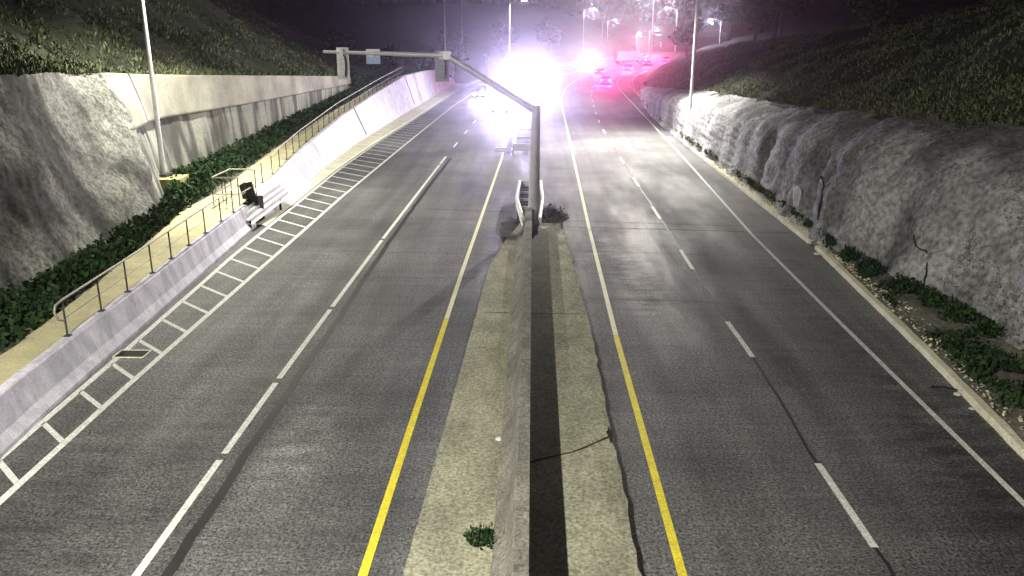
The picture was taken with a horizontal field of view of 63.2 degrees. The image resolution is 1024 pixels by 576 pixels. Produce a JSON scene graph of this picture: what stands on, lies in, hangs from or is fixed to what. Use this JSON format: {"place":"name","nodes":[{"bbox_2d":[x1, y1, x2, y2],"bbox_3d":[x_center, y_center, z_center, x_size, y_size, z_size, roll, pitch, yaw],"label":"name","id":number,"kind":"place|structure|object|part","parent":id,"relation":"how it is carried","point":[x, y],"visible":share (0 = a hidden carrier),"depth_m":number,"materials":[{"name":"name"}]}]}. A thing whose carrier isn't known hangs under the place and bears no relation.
{"place":"outdoors","nodes":[
{"label":"outdoors","id":0,"kind":"place"},
{"bbox_2d":[0,78,393,354],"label":"verge","id":1,"kind":"structure","parent":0,"point":[67,303],"depth_m":31.99,"materials":[{"name":"soil"}]},
{"bbox_2d":[159,172,188,190],"bbox_3d":[-17.048,-5.166,40.939,1.824,0.880,1.680,-2,17,-5],"label":"pole foundation","id":2,"kind":"object","parent":1,"relation":"on","point":[163,178],"visible":0.31,"depth_m":40.73,"materials":[{"name":"concrete"}]},
{"bbox_2d":[140,0,165,172],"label":"street lamp","id":3,"kind":"object","parent":2,"relation":"on","point":[155,111],"visible":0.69,"depth_m":39.95,"materials":[{"name":"metal"}]},
{"bbox_2d":[0,77,366,351],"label":"ivy","id":4,"kind":"object","parent":1,"relation":"on","point":[25,310],"visible":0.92,"depth_m":32.12,"materials":[{"name":"green plant"}]},
{"bbox_2d":[349,64,451,93],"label":"ivy","id":5,"kind":"object","parent":1,"relation":"on","point":[360,82],"visible":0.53,"depth_m":90.39,"materials":[{"name":"green plant"}]},
{"bbox_2d":[0,72,415,384],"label":"walkway","id":6,"kind":"structure","parent":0,"point":[29,348],"depth_m":29.95,"materials":[{"name":"concrete"}]},
{"bbox_2d":[210,169,256,205],"bbox_3d":[-13.002,-4.740,38.993,1.255,1.330,2.454,0,17,1],"label":"railed cage","id":7,"kind":"object","parent":6,"relation":"on","point":[222,188],"visible":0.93,"depth_m":38.16,"materials":[{"name":"beige metal"}]},
{"bbox_2d":[444,0,445,50],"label":"bare pole","id":8,"kind":"object","parent":6,"relation":"on","point":[444,28],"visible":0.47,"depth_m":124.44,"materials":[{"name":"metal"}]},
{"bbox_2d":[0,0,634,83],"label":"hill","id":9,"kind":"structure","parent":0,"point":[408,28],"depth_m":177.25,"materials":[{"name":"green plant"}]},
{"bbox_2d":[0,12,270,74],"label":"dry grass","id":10,"kind":"structure","parent":9,"relation":"on","point":[170,55],"depth_m":47.76,"materials":[{"name":"green plant"}]},
{"bbox_2d":[0,72,351,299],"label":"retaining wall","id":11,"kind":"structure","parent":9,"relation":"on","point":[79,162],"depth_m":33.98,"materials":[{"name":"concrete"}]},
{"bbox_2d":[323,27,355,54],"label":"tree","id":12,"kind":"object","parent":9,"relation":"on","point":[335,37],"visible":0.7,"depth_m":93.68,"materials":[{"name":"green plant"}]},
{"bbox_2d":[372,43,402,69],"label":"tree","id":13,"kind":"object","parent":9,"relation":"on","point":[387,62],"visible":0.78,"depth_m":107.58,"materials":[{"name":"green plant"}]},
{"bbox_2d":[401,48,429,66],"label":"tree","id":14,"kind":"object","parent":9,"relation":"on","point":[414,61],"visible":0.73,"depth_m":123.21,"materials":[{"name":"green plant"}]},
{"bbox_2d":[416,43,436,66],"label":"tree","id":15,"kind":"object","parent":9,"relation":"on","point":[429,48],"visible":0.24,"depth_m":141.83,"materials":[{"name":"green plant"}]},
{"bbox_2d":[436,27,471,71],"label":"tree","id":16,"kind":"object","parent":9,"relation":"on","point":[453,42],"visible":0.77,"depth_m":166.71,"materials":[{"name":"green plant"}]},
{"bbox_2d":[461,0,462,68],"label":"bare pole","id":17,"kind":"object","parent":9,"relation":"on","point":[461,27],"visible":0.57,"depth_m":157.67,"materials":[{"name":"metal"}]},
{"bbox_2d":[458,47,463,56],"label":"pole cabinet","id":18,"kind":"object","parent":17,"relation":"attached to","point":[461,50],"visible":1,"depth_m":158.54,"materials":[{"name":"grey metal"}]},
{"bbox_2d":[490,22,519,57],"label":"tree","id":19,"kind":"object","parent":9,"relation":"on","point":[501,41],"visible":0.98,"depth_m":223.91,"materials":[{"name":"green plant"}]},
{"bbox_2d":[535,17,561,50],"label":"tree","id":20,"kind":"object","parent":9,"relation":"on","point":[547,31],"visible":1,"depth_m":276.33,"materials":[{"name":"green plant"}]},
{"bbox_2d":[241,37,736,204],"bbox_3d":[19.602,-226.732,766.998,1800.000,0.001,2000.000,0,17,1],"label":"ground","id":21,"kind":"structure","parent":0,"point":[668,45],"depth_m":416.00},
{"bbox_2d":[582,8,594,58],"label":"street lamp","id":22,"kind":"object","parent":21,"relation":"on","point":[583,34],"visible":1,"depth_m":276.88,"materials":[{"name":"metal"}]},
{"bbox_2d":[638,79,1023,348],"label":"rock wall","id":23,"kind":"structure","parent":21,"relation":"on","point":[896,233],"depth_m":31.75,"materials":[{"name":"stone"}]},
{"bbox_2d":[688,0,697,115],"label":"street lamp","id":24,"kind":"object","parent":23,"relation":"on","point":[693,64],"visible":0.6,"depth_m":66.37,"materials":[{"name":"metal"}]},
{"bbox_2d":[679,90,1023,350],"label":"wall growth","id":25,"kind":"object","parent":23,"relation":"attached to","point":[989,123],"depth_m":29.77,"materials":[{"name":"grey plant"}]},
{"bbox_2d":[0,52,1023,575],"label":"road","id":26,"kind":"structure","parent":0,"point":[112,486],"depth_m":21.01,"materials":[{"name":"grey asphalt"}]},
{"bbox_2d":[0,205,256,458],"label":"concrete barrier","id":27,"kind":"object","parent":26,"relation":"on","point":[35,391],"visible":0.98,"depth_m":23.29,"materials":[{"name":"white concrete"}]},
{"bbox_2d":[53,181,248,336],"bbox_3d":[-12.111,-1.804,30.265,0.197,1.051,18.535,-1,17,-2],"label":"handrail","id":28,"kind":"object","parent":27,"relation":"on","point":[101,274],"visible":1,"depth_m":26.40,"materials":[{"name":"grey metal"}]},
{"bbox_2d":[112,349,151,357],"bbox_3d":[-10.731,1.857,23.509,0.900,0.020,0.600,0,17,1],"label":"drain grate","id":29,"kind":"object","parent":26,"relation":"on","point":[129,353],"visible":1,"depth_m":23.51,"materials":[{"name":"metal"}]},
{"bbox_2d":[0,88,475,483],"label":"hatching","id":30,"kind":"object","parent":26,"relation":"on","point":[9,473],"visible":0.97,"depth_m":27.27,"materials":[{"name":"white paint"}]},
{"bbox_2d":[239,181,264,219],"bbox_3d":[-12.438,-4.150,39.779,1.053,1.899,0.205,0,17,1],"label":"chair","id":31,"kind":"object","parent":26,"relation":"on","point":[251,197],"visible":0.54,"depth_m":39.62,"materials":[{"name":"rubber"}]},
{"bbox_2d":[246,184,291,228],"bbox_3d":[-11.996,-4.013,40.659,0.669,1.161,5.836,1,17,3],"label":"bench","id":32,"kind":"object","parent":26,"relation":"on","point":[275,196],"visible":0.88,"depth_m":40.84,"materials":[{"name":"white paint"}]},
{"bbox_2d":[0,62,584,504],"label":"edge line","id":33,"kind":"object","parent":26,"relation":"on","point":[80,428],"visible":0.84,"depth_m":22.69,"materials":[{"name":"white paint"}]},
{"bbox_2d":[0,57,607,460],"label":"edge line","id":34,"kind":"object","parent":26,"relation":"on","point":[53,412],"visible":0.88,"depth_m":25.96,"materials":[{"name":"white paint"}]},
{"bbox_2d":[161,158,451,575],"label":"tar seal","id":35,"kind":"object","parent":26,"relation":"on","point":[187,542],"visible":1,"depth_m":19.14,"materials":[{"name":"black asphalt"}]},
{"bbox_2d":[255,70,454,217],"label":"roadside wall","id":36,"kind":"structure","parent":26,"relation":"on","point":[299,169],"depth_m":67.66,"materials":[{"name":"concrete"}]},
{"bbox_2d":[260,67,402,182],"bbox_3d":[-13.452,-15.871,70.904,1.195,3.421,60.391,0,17,0],"label":"handrail","id":37,"kind":"object","parent":36,"relation":"on","point":[323,120],"visible":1,"depth_m":59.00,"materials":[{"name":"grey metal"}]},
{"bbox_2d":[354,108,366,134],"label":"joint seal","id":38,"kind":"object","parent":36,"relation":"attached to","point":[360,121],"visible":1,"depth_m":71.31,"materials":[{"name":"black rubber"}]},
{"bbox_2d":[258,83,468,225],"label":"gutter","id":39,"kind":"object","parent":26,"relation":"on","point":[356,149],"visible":1,"depth_m":68.56,"materials":[{"name":"concrete"}]},
{"bbox_2d":[132,62,602,575],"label":"lane line","id":40,"kind":"object","parent":26,"relation":"on","point":[150,555],"visible":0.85,"depth_m":19.28,"materials":[{"name":"white paint"}]},
{"bbox_2d":[358,319,448,575],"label":"edge line","id":41,"kind":"object","parent":26,"relation":"on","point":[372,546],"visible":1,"depth_m":17.46,"materials":[{"name":"yellow paint"}]},
{"bbox_2d":[473,84,489,97],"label":"car","id":42,"kind":"object","parent":26,"relation":"on","point":[482,90],"visible":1,"depth_m":114.34,"materials":[{"name":"paint"}]},
{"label":"windows","id":43,"kind":"part","parent":42,"relation":"part of","materials":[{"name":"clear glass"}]},
{"bbox_2d":[483,52,488,75],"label":"sign post","id":44,"kind":"object","parent":26,"relation":"on","point":[485,55],"visible":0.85,"depth_m":144.58,"materials":[{"name":"metal"}]},
{"bbox_2d":[491,98,509,112],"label":"car","id":45,"kind":"object","parent":26,"relation":"on","point":[500,104],"visible":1,"depth_m":94.11,"materials":[{"name":"white paint"}]},
{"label":"windows","id":46,"kind":"part","parent":45,"relation":"part of","materials":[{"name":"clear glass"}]},
{"bbox_2d":[495,148,511,151],"bbox_3d":[-0.605,-10.521,63.379,1.310,0.140,1.320,0,17,1],"label":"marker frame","id":47,"kind":"object","parent":26,"relation":"on","point":[503,150],"visible":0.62,"depth_m":62.77,"materials":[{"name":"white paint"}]},
{"bbox_2d":[509,0,526,103],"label":"street lamp","id":48,"kind":"object","parent":26,"relation":"on","point":[509,46],"visible":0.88,"depth_m":103.64,"materials":[{"name":"metal"}]},
{"bbox_2d":[512,80,525,92],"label":"car","id":49,"kind":"object","parent":26,"relation":"on","point":[519,85],"visible":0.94,"depth_m":123.73,"materials":[{"name":"grey paint"}]},
{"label":"windows","id":50,"kind":"part","parent":49,"relation":"part of","materials":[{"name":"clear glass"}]},
{"bbox_2d":[512,112,530,154],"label":"median guardrail","id":51,"kind":"object","parent":26,"relation":"on","point":[520,147],"visible":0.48,"depth_m":65.92,"materials":[{"name":"silver metal"}]},
{"bbox_2d":[402,223,641,575],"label":"median","id":52,"kind":"object","parent":26,"relation":"on","point":[579,517],"visible":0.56,"depth_m":17.89,"materials":[{"name":"concrete"}]},
{"bbox_2d":[323,47,540,224],"bbox_3d":[-3.470,-6.739,37.815,9.694,8.053,0.771,1,17,3],"label":"traffic signal","id":53,"kind":"object","parent":52,"relation":"on","point":[442,58],"visible":0.97,"depth_m":36.93,"materials":[{"name":"metal"}]},
{"bbox_2d":[463,522,499,549],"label":"median weeds","id":54,"kind":"object","parent":52,"relation":"on","point":[487,536],"visible":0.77,"depth_m":14.58,"materials":[{"name":"green plant"}]},
{"bbox_2d":[490,208,531,575],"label":"median barrier","id":55,"kind":"object","parent":52,"relation":"on","point":[511,552],"visible":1,"depth_m":17.18,"materials":[{"name":"concrete"}]},
{"bbox_2d":[472,258,612,462],"bbox_3d":[0.617,1.228,25.082,3.602,0.010,16.350,0,17,1],"label":"concrete crack","id":56,"kind":"object","parent":52,"relation":"on","point":[579,448],"visible":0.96,"depth_m":18.05,"materials":[{"name":"black concrete"}]},
{"bbox_2d":[606,427,612,443],"bbox_3d":[2.170,3.328,18.483,0.134,0.148,0.803,0,17,1],"label":"kerb hole","id":57,"kind":"object","parent":52,"relation":"on","point":[609,432],"visible":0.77,"depth_m":18.48,"materials":[{"name":"black concrete"}]},
{"bbox_2d":[515,180,543,228],"bbox_3d":[0.871,-4.112,41.040,1.410,1.125,8.312,0,17,1],"label":"crash cushion","id":58,"kind":"object","parent":26,"relation":"on","point":[522,192],"visible":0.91,"depth_m":40.52,"materials":[{"name":"white paint"}]},
{"bbox_2d":[500,207,568,231],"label":"dirt","id":59,"kind":"structure","parent":26,"relation":"on","point":[510,223],"depth_m":39.47,"materials":[{"name":"brown soil"}]},
{"bbox_2d":[542,203,567,223],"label":"dry weeds","id":60,"kind":"object","parent":59,"relation":"on","point":[552,212],"visible":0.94,"depth_m":40.62,"materials":[{"name":"brown plant"}]},
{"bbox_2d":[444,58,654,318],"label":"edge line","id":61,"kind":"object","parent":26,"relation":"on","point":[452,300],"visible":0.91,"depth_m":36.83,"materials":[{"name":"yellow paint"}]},
{"bbox_2d":[371,209,782,301],"bbox_3d":[2.043,-1.674,35.016,18.703,0.001,13.065,5,18,15],"label":"road crack","id":62,"kind":"object","parent":26,"relation":"on","point":[607,251],"visible":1,"depth_m":37.95,"materials":[{"name":"black asphalt"}]},
{"bbox_2d":[592,57,602,61],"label":"car","id":63,"kind":"object","parent":26,"relation":"on","point":[596,59],"visible":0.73,"depth_m":251.67,"materials":[{"name":"grey paint"}]},
{"bbox_2d":[595,68,605,74],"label":"car","id":64,"kind":"object","parent":26,"relation":"on","point":[599,71],"visible":0.96,"depth_m":174.30,"materials":[{"name":"red paint"}]},
{"bbox_2d":[600,75,611,84],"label":"car","id":65,"kind":"object","parent":26,"relation":"on","point":[605,79],"visible":1,"depth_m":143.70,"materials":[{"name":"grey paint"}]},
{"bbox_2d":[561,59,659,334],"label":"edge line","id":66,"kind":"object","parent":26,"relation":"on","point":[610,313],"visible":0.9,"depth_m":35.12,"materials":[{"name":"yellow paint"}]},
{"bbox_2d":[623,63,633,70],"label":"car","id":67,"kind":"object","parent":26,"relation":"on","point":[628,67],"visible":1,"depth_m":191.01,"materials":[{"name":"white paint"}]},
{"bbox_2d":[613,51,645,63],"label":"box truck","id":68,"kind":"object","parent":26,"relation":"on","point":[621,57],"visible":1,"depth_m":238.90,"materials":[{"name":"white paint"}]},
{"bbox_2d":[643,61,651,65],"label":"car","id":69,"kind":"object","parent":26,"relation":"on","point":[647,63],"visible":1,"depth_m":217.71,"materials":[{"name":"paint"}]},
{"bbox_2d":[613,335,686,575],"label":"edge line","id":70,"kind":"object","parent":26,"relation":"on","point":[673,542],"visible":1,"depth_m":17.18,"materials":[{"name":"yellow paint"}]},
{"bbox_2d":[650,0,653,62],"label":"street lamp","id":71,"kind":"object","parent":26,"relation":"on","point":[652,33],"visible":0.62,"depth_m":228.75,"materials":[{"name":"metal"}]},
{"bbox_2d":[648,42,661,60],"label":"signal","id":72,"kind":"object","parent":26,"relation":"on","point":[660,44],"visible":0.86,"depth_m":224.76,"materials":[{"name":"metal"}]},
{"bbox_2d":[662,56,669,61],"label":"car","id":73,"kind":"object","parent":26,"relation":"on","point":[666,58],"visible":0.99,"depth_m":249.80,"materials":[{"name":"grey paint"}]},
{"bbox_2d":[630,71,814,243],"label":"kerb","id":74,"kind":"structure","parent":26,"relation":"on","point":[795,229],"depth_m":44.42,"materials":[{"name":"concrete"}]},
{"bbox_2d":[591,72,877,546],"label":"lane line","id":75,"kind":"object","parent":26,"relation":"on","point":[869,539],"visible":0.86,"depth_m":16.76,"materials":[{"name":"white paint"}]},
{"bbox_2d":[598,119,895,575],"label":"tar seal","id":76,"kind":"object","parent":26,"relation":"on","point":[891,571],"visible":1,"depth_m":20.80,"materials":[{"name":"black asphalt"}]},
{"bbox_2d":[616,63,1023,506],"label":"edge line","id":77,"kind":"object","parent":26,"relation":"on","point":[1000,480],"visible":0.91,"depth_m":22.76,"materials":[{"name":"white paint"}]},
{"bbox_2d":[814,245,1023,458],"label":"kerb","id":78,"kind":"structure","parent":26,"relation":"on","point":[998,423],"depth_m":22.55,"materials":[{"name":"concrete"}]},
{"bbox_2d":[930,386,957,389],"bbox_3d":[11.013,2.536,21.213,0.623,0.073,0.108,5,18,17],"label":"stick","id":79,"kind":"object","parent":26,"relation":"on","point":[943,387],"visible":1,"depth_m":21.22,"materials":[{"name":"brown wood"}]},
{"bbox_2d":[258,0,1001,32],"bbox_3d":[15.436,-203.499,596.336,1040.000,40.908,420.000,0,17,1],"label":"hill","id":80,"kind":"structure","parent":0,"point":[631,23],"depth_m":421.28,"materials":[{"name":"green plant"}]},
{"bbox_2d":[233,0,1008,26],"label":"woods","id":81,"kind":"object","parent":80,"relation":"on","point":[686,7],"visible":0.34,"depth_m":452.71,"materials":[{"name":"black plant"}]},
{"bbox_2d":[604,30,760,36],"label":"sky","id":82,"kind":"structure","parent":0,"point":[615,33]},
{"bbox_2d":[633,70,1023,440],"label":"verge","id":83,"kind":"structure","parent":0,"point":[928,315],"depth_m":24.27,"materials":[{"name":"soil"}]},
{"bbox_2d":[639,93,780,202],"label":"verge weeds","id":84,"kind":"object","parent":83,"relation":"on","point":[737,173],"visible":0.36,"depth_m":56.38,"materials":[{"name":"green plant"}]},
{"bbox_2d":[707,160,1023,429],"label":"fallen leaves","id":85,"kind":"object","parent":83,"relation":"on","point":[872,288],"visible":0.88,"depth_m":28.60,"materials":[{"name":"plant"}]},
{"bbox_2d":[746,177,1023,430],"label":"verge weeds","id":86,"kind":"object","parent":83,"relation":"on","point":[957,311],"visible":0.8,"depth_m":24.22,"materials":[{"name":"green plant"}]},
{"bbox_2d":[646,0,1023,127],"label":"hill","id":87,"kind":"structure","parent":0,"point":[830,23],"depth_m":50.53,"materials":[{"name":"green plant"}]},
{"bbox_2d":[668,18,707,56],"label":"tree","id":88,"kind":"object","parent":87,"relation":"on","point":[680,36],"visible":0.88,"depth_m":160.70,"materials":[{"name":"green plant"}]},
{"bbox_2d":[714,0,749,40],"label":"tree","id":89,"kind":"object","parent":87,"relation":"on","point":[734,14],"visible":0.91,"depth_m":200.68,"materials":[{"name":"green plant"}]},
{"bbox_2d":[740,0,774,40],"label":"tree","id":90,"kind":"object","parent":87,"relation":"on","point":[751,5],"visible":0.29,"depth_m":140.73,"materials":[{"name":"green plant"}]},
{"bbox_2d":[746,0,810,37],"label":"tree","id":91,"kind":"object","parent":87,"relation":"on","point":[795,5],"visible":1,"depth_m":112.73,"materials":[{"name":"black plant"}]},
{"bbox_2d":[778,0,803,34],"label":"tree","id":92,"kind":"object","parent":87,"relation":"on","point":[787,16],"visible":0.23,"depth_m":174.65,"materials":[{"name":"green plant"}]},
{"bbox_2d":[845,0,865,27],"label":"tree","id":93,"kind":"object","parent":87,"relation":"on","point":[859,20],"visible":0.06,"depth_m":87.91,"materials":[{"name":"green plant"}]},
{"bbox_2d":[849,0,903,38],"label":"tree","id":94,"kind":"object","parent":87,"relation":"on","point":[884,10],"visible":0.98,"depth_m":57.47,"materials":[{"name":"green plant"}]},
{"bbox_2d":[846,0,906,25],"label":"tree","id":95,"kind":"object","parent":87,"relation":"on","point":[849,4],"visible":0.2,"depth_m":69.67,"materials":[{"name":"green plant"}]},
{"bbox_2d":[734,31,1023,125],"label":"dry grass","id":96,"kind":"structure","parent":87,"relation":"on","point":[859,108],"depth_m":40.75,"materials":[{"name":"plant"}]}
]}

